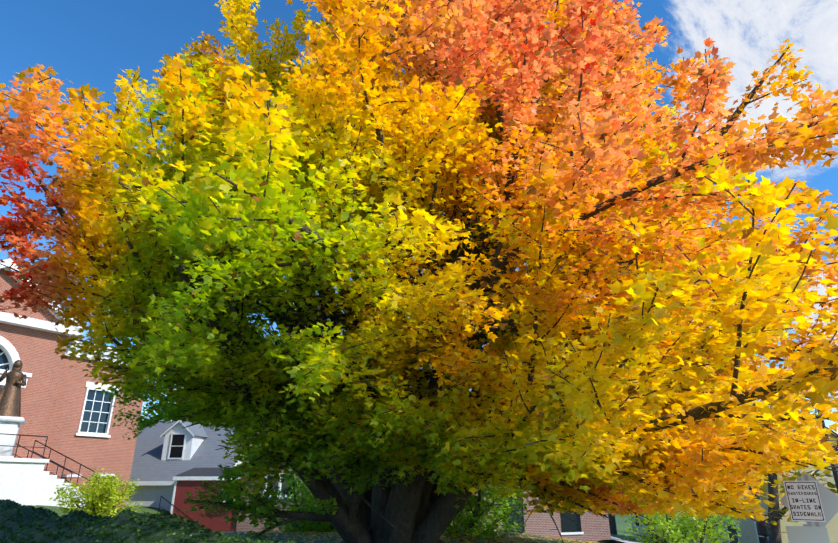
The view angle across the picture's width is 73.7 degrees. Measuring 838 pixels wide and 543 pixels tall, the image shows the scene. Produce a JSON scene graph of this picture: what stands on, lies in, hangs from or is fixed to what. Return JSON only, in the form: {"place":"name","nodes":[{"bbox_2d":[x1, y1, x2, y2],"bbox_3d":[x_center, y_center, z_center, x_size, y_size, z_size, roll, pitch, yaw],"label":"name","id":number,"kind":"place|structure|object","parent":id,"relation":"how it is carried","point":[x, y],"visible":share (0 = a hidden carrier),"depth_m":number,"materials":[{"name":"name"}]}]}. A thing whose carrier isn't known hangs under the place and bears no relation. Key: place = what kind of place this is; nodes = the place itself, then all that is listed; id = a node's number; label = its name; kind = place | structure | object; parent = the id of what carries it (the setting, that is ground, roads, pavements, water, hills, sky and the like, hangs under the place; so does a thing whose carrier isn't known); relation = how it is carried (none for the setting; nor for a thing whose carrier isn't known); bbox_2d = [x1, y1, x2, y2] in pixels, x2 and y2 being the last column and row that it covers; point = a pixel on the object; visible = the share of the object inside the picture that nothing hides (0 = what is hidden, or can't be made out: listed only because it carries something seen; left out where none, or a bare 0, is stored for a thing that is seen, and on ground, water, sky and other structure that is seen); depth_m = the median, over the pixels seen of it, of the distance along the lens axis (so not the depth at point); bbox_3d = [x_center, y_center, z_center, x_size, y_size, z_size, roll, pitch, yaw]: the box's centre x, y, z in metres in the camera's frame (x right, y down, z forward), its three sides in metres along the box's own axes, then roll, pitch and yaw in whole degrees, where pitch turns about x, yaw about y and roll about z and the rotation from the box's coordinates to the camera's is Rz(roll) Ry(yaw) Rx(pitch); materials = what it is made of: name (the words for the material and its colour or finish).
{"place":"outdoors","nodes":[
{"label":"outdoors","id":0,"kind":"place"},
{"bbox_2d":[28,505,648,542],"bbox_3d":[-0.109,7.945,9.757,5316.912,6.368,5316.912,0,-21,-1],"label":"ground","id":1,"kind":"structure","parent":0,"point":[621,522],"depth_m":13.49,"materials":[{"name":"green plant"}]},
{"bbox_2d":[0,258,144,507],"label":"brick building","id":2,"kind":"structure","parent":1,"relation":"on","point":[68,432],"depth_m":28.10,"materials":[{"name":"red brick"}]},
{"bbox_2d":[0,360,26,457],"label":"statue","id":3,"kind":"object","parent":2,"relation":"on","point":[12,420],"visible":1,"depth_m":23.91,"materials":[{"name":"brown metal"}]},
{"bbox_2d":[49,468,142,516],"bbox_3d":[-11.796,8.332,20.457,2.797,2.108,2.262,0,-21,-1],"label":"bush","id":4,"kind":"object","parent":1,"relation":"on","point":[110,503],"depth_m":20.16,"materials":[{"name":"green plant"}]},
{"bbox_2d":[0,499,306,542],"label":"hedge","id":5,"kind":"object","parent":1,"relation":"on","point":[123,518],"depth_m":5.76,"materials":[{"name":"green plant"}]},
{"bbox_2d":[125,420,316,532],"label":"house","id":6,"kind":"structure","parent":1,"relation":"on","point":[174,463],"depth_m":33.77,"materials":[{"name":"grey"}]},
{"bbox_2d":[251,467,336,532],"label":"bush leaves","id":7,"kind":"object","parent":1,"relation":"on","point":[308,497],"depth_m":15.39,"materials":[{"name":"green plant"}]},
{"bbox_2d":[0,0,837,542],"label":"maple","id":8,"kind":"object","parent":1,"relation":"on","point":[294,124],"depth_m":5.98,"materials":[{"name":"yellow plant"}]},
{"bbox_2d":[338,526,445,542],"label":"maple roots","id":9,"kind":"object","parent":8,"relation":"attached to","point":[376,538],"visible":0.21,"depth_m":8.87,"materials":[{"name":"brown wood"}]},
{"bbox_2d":[436,474,530,538],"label":"bush leaves","id":10,"kind":"object","parent":1,"relation":"on","point":[472,499],"depth_m":13.69,"materials":[{"name":"green plant"}]},
{"bbox_2d":[451,486,610,541],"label":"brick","id":11,"kind":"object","parent":1,"relation":"on","point":[590,527],"visible":0.21,"depth_m":26.52,"materials":[{"name":"red brick"}]},
{"bbox_2d":[597,540,636,542],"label":"pavement","id":12,"kind":"structure","parent":1,"relation":"on","point":[610,541],"depth_m":15.16,"materials":[{"name":"concrete"}]},
{"bbox_2d":[611,536,629,541],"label":"pavement","id":13,"kind":"structure","parent":1,"relation":"on","point":[613,538],"depth_m":47.74,"materials":[{"name":"concrete"}]},
{"bbox_2d":[631,512,693,542],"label":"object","id":14,"kind":"object","parent":1,"relation":"on","point":[636,523],"visible":0.02,"depth_m":55.20,"materials":[{"name":"green paint"}]},
{"bbox_2d":[693,426,837,542],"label":"house","id":15,"kind":"structure","parent":1,"relation":"on","point":[749,531],"depth_m":34.03,"materials":[{"name":"beige paint"}]},
{"bbox_2d":[731,397,836,542],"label":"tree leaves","id":16,"kind":"object","parent":1,"relation":"on","point":[795,476],"depth_m":30.18,"materials":[{"name":"yellow plant"}]},
{"bbox_2d":[786,524,829,542],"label":"sign back","id":17,"kind":"object","parent":1,"relation":"on","point":[805,533],"visible":1,"depth_m":8.09,"materials":[{"name":"silver metal"}]},
{"bbox_2d":[781,474,837,526],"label":"diamond sign","id":18,"kind":"object","parent":1,"relation":"on","point":[829,499],"visible":0.4,"depth_m":10.54,"materials":[{"name":"silver metal"}]},
{"bbox_2d":[798,410,837,492],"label":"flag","id":19,"kind":"object","parent":1,"relation":"on","point":[835,474],"visible":0.04,"depth_m":24.59,"materials":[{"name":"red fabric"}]},
{"bbox_2d":[821,441,837,472],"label":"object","id":20,"kind":"object","parent":1,"relation":"on","point":[835,447],"depth_m":27.19,"materials":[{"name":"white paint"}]},
{"bbox_2d":[0,0,837,433],"label":"sky","id":21,"kind":"structure","parent":0,"point":[91,42],"materials":[{"name":"blue"}]},
{"bbox_2d":[608,512,617,534],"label":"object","id":22,"kind":"object","parent":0,"point":[612,525],"visible":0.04,"depth_m":60.23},
{"bbox_2d":[783,477,825,526],"bbox_3d":[6.235,4.295,8.826,0.460,1.952,0.047,-13,-24,30],"label":"sign","id":23,"kind":"object","parent":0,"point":[804,501],"visible":1,"depth_m":9.03,"materials":[{"name":"white metal"}]},
{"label":"side road","id":24,"kind":"structure","parent":0,"visible":0},
{"bbox_2d":[213,531,597,542],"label":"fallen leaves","id":25,"kind":"object","parent":24,"relation":"on","point":[441,538],"visible":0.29,"depth_m":12.84,"materials":[{"name":"orange plant"}]},
{"bbox_2d":[621,486,741,542],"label":"bush leaves","id":26,"kind":"object","parent":24,"relation":"on","point":[659,525],"depth_m":16.89,"materials":[{"name":"green plant"}]},
{"bbox_2d":[665,531,707,542],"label":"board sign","id":27,"kind":"object","parent":24,"relation":"on","point":[705,541],"visible":0.1,"depth_m":17.02,"materials":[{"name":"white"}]},
{"bbox_2d":[756,520,770,542],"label":"parking meter","id":28,"kind":"object","parent":24,"relation":"on","point":[764,531],"visible":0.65,"depth_m":20.09,"materials":[{"name":"black metal"}]}
]}

